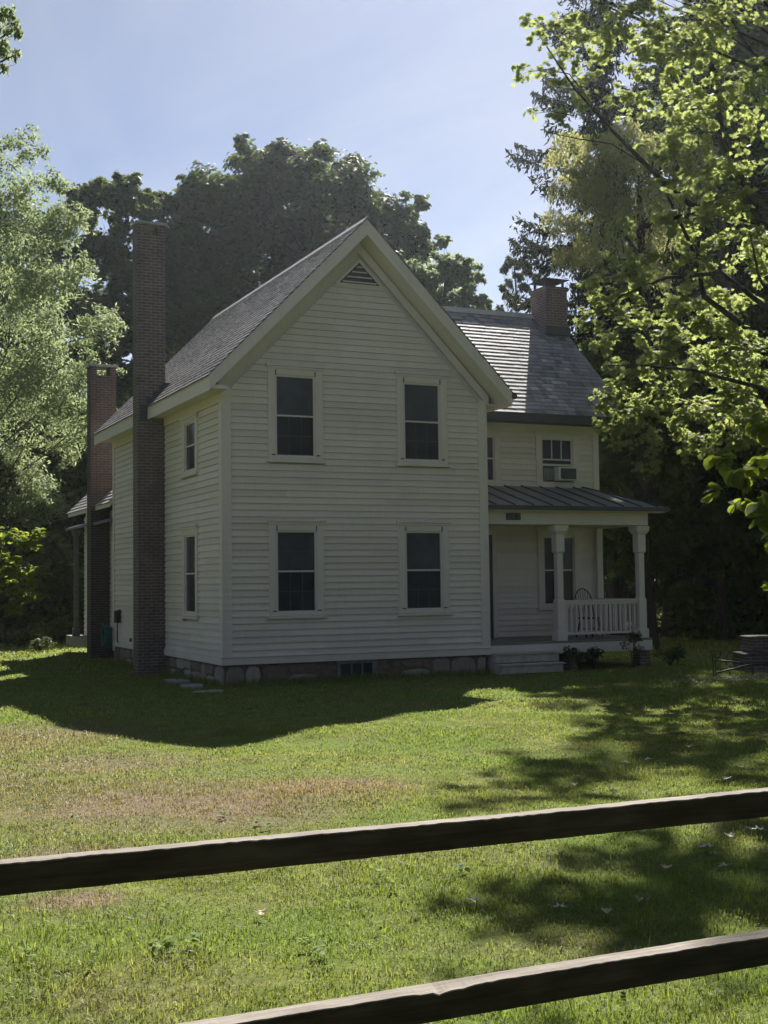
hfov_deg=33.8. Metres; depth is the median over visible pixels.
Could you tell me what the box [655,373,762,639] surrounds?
woodland tree
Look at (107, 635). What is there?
garden hose
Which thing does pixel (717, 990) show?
weed
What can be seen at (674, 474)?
woodland tree
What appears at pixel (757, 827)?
fallen leaf
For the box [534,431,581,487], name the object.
window
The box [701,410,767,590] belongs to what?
round leaved sapling
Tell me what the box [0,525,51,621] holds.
sapling
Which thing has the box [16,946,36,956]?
weed
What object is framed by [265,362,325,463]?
window
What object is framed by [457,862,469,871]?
weed
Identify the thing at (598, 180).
weeping tree
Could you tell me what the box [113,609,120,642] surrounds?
meter box
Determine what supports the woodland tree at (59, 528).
on the lawn at (346, 962)
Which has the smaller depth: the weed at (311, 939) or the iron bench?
the weed at (311, 939)
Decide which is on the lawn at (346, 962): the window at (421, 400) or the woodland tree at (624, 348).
the woodland tree at (624, 348)
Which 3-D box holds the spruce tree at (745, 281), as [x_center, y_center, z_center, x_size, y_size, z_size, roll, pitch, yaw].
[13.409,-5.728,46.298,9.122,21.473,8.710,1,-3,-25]
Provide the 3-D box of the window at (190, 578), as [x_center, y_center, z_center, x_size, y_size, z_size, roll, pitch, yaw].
[-4.034,1.240,26.271,0.125,1.958,1.220,1,-3,-25]
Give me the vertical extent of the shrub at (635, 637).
0.829 m
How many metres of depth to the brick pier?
25.97 m
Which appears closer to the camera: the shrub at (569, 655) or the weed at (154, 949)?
the weed at (154, 949)
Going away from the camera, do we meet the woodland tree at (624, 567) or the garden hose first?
the garden hose
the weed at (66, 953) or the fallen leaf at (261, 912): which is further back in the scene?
the fallen leaf at (261, 912)
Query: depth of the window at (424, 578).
26.13 m
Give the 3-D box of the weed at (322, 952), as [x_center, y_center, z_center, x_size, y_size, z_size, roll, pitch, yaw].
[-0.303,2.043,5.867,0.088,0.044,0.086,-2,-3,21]
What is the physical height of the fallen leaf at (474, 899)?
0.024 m
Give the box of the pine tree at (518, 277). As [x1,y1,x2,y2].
[495,255,541,313]
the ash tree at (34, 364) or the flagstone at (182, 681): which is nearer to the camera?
the flagstone at (182, 681)
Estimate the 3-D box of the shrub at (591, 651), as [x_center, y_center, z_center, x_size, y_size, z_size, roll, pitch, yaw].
[4.593,3.200,27.726,0.536,0.510,0.555,-1,-3,6]
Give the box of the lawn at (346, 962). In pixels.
[0,610,767,1023]
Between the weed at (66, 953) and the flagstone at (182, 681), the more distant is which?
the flagstone at (182, 681)
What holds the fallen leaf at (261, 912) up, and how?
on the lawn at (346, 962)
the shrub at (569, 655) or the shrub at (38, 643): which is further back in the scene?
the shrub at (38, 643)
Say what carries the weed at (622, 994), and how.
on the lawn at (346, 962)
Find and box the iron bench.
[711,650,767,675]
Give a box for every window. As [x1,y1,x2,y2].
[179,412,198,478]
[179,523,199,619]
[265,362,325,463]
[266,519,327,618]
[336,659,376,680]
[394,371,450,467]
[396,520,452,615]
[487,429,503,485]
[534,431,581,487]
[535,527,583,609]
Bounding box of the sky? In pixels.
[0,0,767,434]
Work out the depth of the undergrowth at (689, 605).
40.63 m
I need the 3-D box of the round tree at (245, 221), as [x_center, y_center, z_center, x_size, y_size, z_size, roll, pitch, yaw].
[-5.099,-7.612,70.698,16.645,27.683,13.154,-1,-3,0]
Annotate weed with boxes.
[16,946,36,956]
[62,949,73,961]
[87,950,95,962]
[146,938,162,951]
[159,935,176,947]
[183,932,200,944]
[298,934,315,944]
[310,941,326,951]
[311,946,328,954]
[374,867,385,877]
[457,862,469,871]
[619,990,630,1001]
[709,988,721,996]
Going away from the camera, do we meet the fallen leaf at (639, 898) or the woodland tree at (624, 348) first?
the fallen leaf at (639, 898)
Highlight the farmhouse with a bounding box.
[65,216,669,686]
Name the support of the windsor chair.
on the farmhouse
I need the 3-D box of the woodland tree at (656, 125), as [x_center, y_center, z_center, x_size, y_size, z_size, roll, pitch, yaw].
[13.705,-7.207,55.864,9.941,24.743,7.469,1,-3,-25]
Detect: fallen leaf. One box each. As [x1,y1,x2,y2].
[254,909,267,914]
[465,894,478,902]
[548,903,566,906]
[601,907,612,912]
[635,893,649,900]
[695,842,712,846]
[746,825,767,830]
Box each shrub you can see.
[2,624,48,647]
[26,616,73,642]
[29,636,56,650]
[560,645,583,670]
[581,646,604,668]
[619,631,644,667]
[652,644,687,664]
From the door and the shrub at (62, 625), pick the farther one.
the shrub at (62, 625)
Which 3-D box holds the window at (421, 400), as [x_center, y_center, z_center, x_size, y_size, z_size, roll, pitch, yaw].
[0.793,-1.919,26.269,1.260,1.960,0.125,1,-3,-25]
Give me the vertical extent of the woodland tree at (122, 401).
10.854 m
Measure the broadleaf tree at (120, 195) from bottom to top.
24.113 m
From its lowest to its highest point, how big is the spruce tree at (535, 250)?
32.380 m
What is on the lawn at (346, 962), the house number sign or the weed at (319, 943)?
the weed at (319, 943)
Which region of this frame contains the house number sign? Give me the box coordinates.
[506,513,520,519]
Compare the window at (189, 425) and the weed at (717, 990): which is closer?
the weed at (717, 990)
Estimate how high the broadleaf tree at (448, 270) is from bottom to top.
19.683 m
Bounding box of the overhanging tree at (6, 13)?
[0,4,23,76]
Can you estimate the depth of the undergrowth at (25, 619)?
43.35 m
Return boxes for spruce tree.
[494,0,725,617]
[627,88,767,632]
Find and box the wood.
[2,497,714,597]
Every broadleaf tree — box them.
[55,170,199,397]
[404,234,493,309]
[750,126,767,181]
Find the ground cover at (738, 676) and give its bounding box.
[649,672,767,683]
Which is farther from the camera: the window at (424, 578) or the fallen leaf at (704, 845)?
the window at (424, 578)
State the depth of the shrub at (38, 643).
37.99 m
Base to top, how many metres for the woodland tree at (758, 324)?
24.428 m
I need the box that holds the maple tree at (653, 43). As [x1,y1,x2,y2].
[510,0,767,481]
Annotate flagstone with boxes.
[164,678,189,683]
[180,683,202,688]
[193,690,222,692]
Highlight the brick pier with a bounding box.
[731,635,767,671]
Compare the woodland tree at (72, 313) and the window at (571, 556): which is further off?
the woodland tree at (72, 313)
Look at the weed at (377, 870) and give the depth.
7.54 m
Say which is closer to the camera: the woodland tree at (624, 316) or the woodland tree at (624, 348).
the woodland tree at (624, 348)
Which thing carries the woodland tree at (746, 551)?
on the lawn at (346, 962)
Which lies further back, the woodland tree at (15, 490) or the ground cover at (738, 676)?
the woodland tree at (15, 490)
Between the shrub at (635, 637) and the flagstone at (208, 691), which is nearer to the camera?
the flagstone at (208, 691)
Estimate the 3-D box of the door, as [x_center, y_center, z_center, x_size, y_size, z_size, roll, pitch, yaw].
[2.096,1.660,28.973,1.140,2.490,0.110,1,-3,-25]
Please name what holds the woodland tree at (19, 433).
on the lawn at (346, 962)
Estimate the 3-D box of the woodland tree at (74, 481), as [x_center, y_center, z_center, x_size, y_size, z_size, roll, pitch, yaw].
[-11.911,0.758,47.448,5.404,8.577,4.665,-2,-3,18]
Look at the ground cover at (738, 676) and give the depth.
23.46 m
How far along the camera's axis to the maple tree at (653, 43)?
23.45 m
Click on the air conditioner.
(562, 474)
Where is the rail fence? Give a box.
[0,788,767,1023]
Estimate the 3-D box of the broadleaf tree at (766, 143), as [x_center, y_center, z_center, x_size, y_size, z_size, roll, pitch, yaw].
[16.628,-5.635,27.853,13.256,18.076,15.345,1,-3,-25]
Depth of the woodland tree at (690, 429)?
49.73 m
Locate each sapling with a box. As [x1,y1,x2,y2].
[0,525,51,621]
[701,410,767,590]
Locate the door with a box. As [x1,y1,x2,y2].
[489,530,497,637]
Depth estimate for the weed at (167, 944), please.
5.98 m
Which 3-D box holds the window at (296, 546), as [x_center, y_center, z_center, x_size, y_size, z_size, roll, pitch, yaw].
[-1.719,1.123,24.920,1.256,1.950,0.125,1,-3,-25]
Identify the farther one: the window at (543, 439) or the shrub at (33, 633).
the shrub at (33, 633)
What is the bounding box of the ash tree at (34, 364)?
[0,123,128,568]
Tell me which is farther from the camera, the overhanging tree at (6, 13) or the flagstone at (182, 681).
the flagstone at (182, 681)
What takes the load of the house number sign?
attached to the farmhouse
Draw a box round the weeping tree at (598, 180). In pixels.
[540,120,719,644]
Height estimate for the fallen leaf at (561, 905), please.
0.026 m
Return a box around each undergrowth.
[0,531,84,644]
[665,572,767,639]
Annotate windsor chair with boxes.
[574,588,603,637]
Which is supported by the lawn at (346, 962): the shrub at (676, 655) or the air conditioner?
the shrub at (676, 655)
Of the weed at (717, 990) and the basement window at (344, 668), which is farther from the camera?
the basement window at (344, 668)
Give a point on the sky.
(153, 89)
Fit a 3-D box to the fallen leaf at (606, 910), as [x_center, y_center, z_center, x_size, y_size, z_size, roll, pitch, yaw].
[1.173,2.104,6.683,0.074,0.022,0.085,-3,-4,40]
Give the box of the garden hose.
[100,623,112,648]
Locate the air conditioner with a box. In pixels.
[543,467,577,480]
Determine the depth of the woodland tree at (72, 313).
63.10 m
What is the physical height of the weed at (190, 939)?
0.058 m
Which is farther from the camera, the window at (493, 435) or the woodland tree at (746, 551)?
the woodland tree at (746, 551)
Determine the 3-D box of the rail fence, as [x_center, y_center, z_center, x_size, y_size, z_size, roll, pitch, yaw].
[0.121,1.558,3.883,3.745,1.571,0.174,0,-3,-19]
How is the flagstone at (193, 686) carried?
on the lawn at (346, 962)
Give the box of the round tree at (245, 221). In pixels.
[163,133,438,360]
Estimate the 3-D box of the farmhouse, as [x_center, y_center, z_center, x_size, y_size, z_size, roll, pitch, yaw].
[-1.552,-0.994,33.093,11.480,10.610,15.430,1,-3,-25]
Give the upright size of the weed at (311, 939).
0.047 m
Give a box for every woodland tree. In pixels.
[0,200,114,404]
[0,360,86,506]
[0,446,27,549]
[0,490,73,632]
[18,422,86,633]
[116,387,132,411]
[576,257,696,590]
[578,326,711,635]
[598,385,707,637]
[599,381,714,649]
[602,70,728,574]
[633,0,767,632]
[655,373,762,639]
[672,70,767,387]
[683,420,730,581]
[711,338,767,580]
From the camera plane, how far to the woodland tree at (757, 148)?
43.81 m
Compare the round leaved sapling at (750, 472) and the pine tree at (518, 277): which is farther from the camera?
the pine tree at (518, 277)
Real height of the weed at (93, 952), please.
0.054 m

